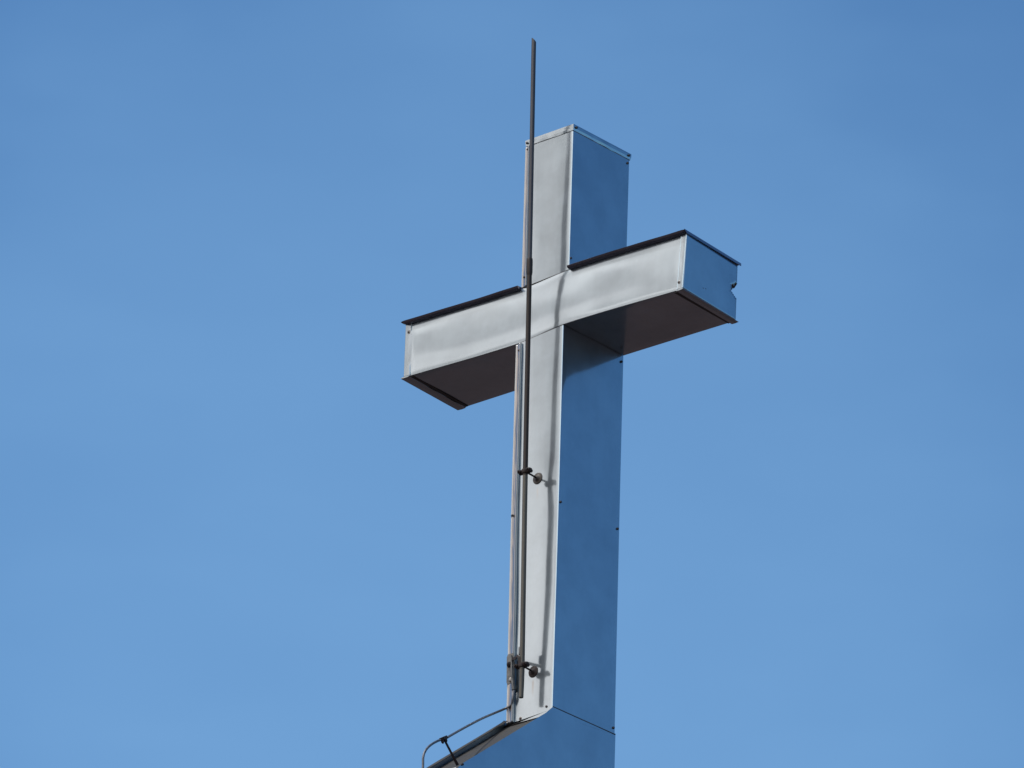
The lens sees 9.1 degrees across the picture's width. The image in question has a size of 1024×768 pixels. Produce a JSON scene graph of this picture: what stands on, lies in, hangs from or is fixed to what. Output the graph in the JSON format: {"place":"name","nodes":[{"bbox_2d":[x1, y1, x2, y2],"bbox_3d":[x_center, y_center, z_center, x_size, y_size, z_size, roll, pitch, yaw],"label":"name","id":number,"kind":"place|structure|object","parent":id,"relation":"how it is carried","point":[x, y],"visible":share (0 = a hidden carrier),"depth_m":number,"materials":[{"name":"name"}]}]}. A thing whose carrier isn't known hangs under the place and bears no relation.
{"place":"outdoors","nodes":[
{"label":"outdoors","id":0,"kind":"place"},
{"bbox_2d":[0,0,1023,767],"label":"sky","id":1,"kind":"structure","parent":0,"point":[234,533],"materials":[{"name":"blue"}]},
{"label":"ground","id":2,"kind":"structure","parent":0,"visible":0},
{"bbox_2d":[427,706,615,767],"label":"steeple","id":3,"kind":"object","parent":2,"relation":"on","point":[553,737],"visible":0.99,"depth_m":34.29,"materials":[{"name":"metal"}]},
{"bbox_2d":[439,735,458,765],"bbox_3d":[-0.336,1.919,33.625,0.042,0.144,0.162,-14,-29,31],"label":"cable holder","id":4,"kind":"object","parent":3,"relation":"attached to","point":[448,747],"visible":1,"depth_m":33.62,"materials":[{"name":"metal"}]},
{"bbox_2d":[401,124,740,733],"bbox_3d":[0.298,0.280,35.357,2.055,3.549,0.544,-18,-31,37],"label":"metal cross","id":5,"kind":"object","parent":3,"relation":"on","point":[605,298],"visible":0.99,"depth_m":35.22,"materials":[{"name":"metal"}]},
{"bbox_2d":[506,653,513,684],"bbox_3d":[-0.016,1.540,34.652,0.054,0.179,0.026,-18,-31,37],"label":"connector plate","id":6,"kind":"object","parent":5,"relation":"attached to","point":[508,680],"visible":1,"depth_m":34.65,"materials":[{"name":"metal"}]},
{"bbox_2d":[422,655,515,767],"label":"grounding cable","id":7,"kind":"object","parent":6,"relation":"attached to","point":[513,688],"visible":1,"depth_m":34.48,"materials":[{"name":"metal"}]},
{"bbox_2d":[512,38,541,697],"bbox_3d":[0.124,-0.102,35.286,0.153,3.965,0.217,1,-24,1],"label":"lightning rod","id":8,"kind":"object","parent":5,"relation":"attached to","point":[523,665],"visible":1,"depth_m":35.09,"materials":[{"name":"metal"}]}
]}

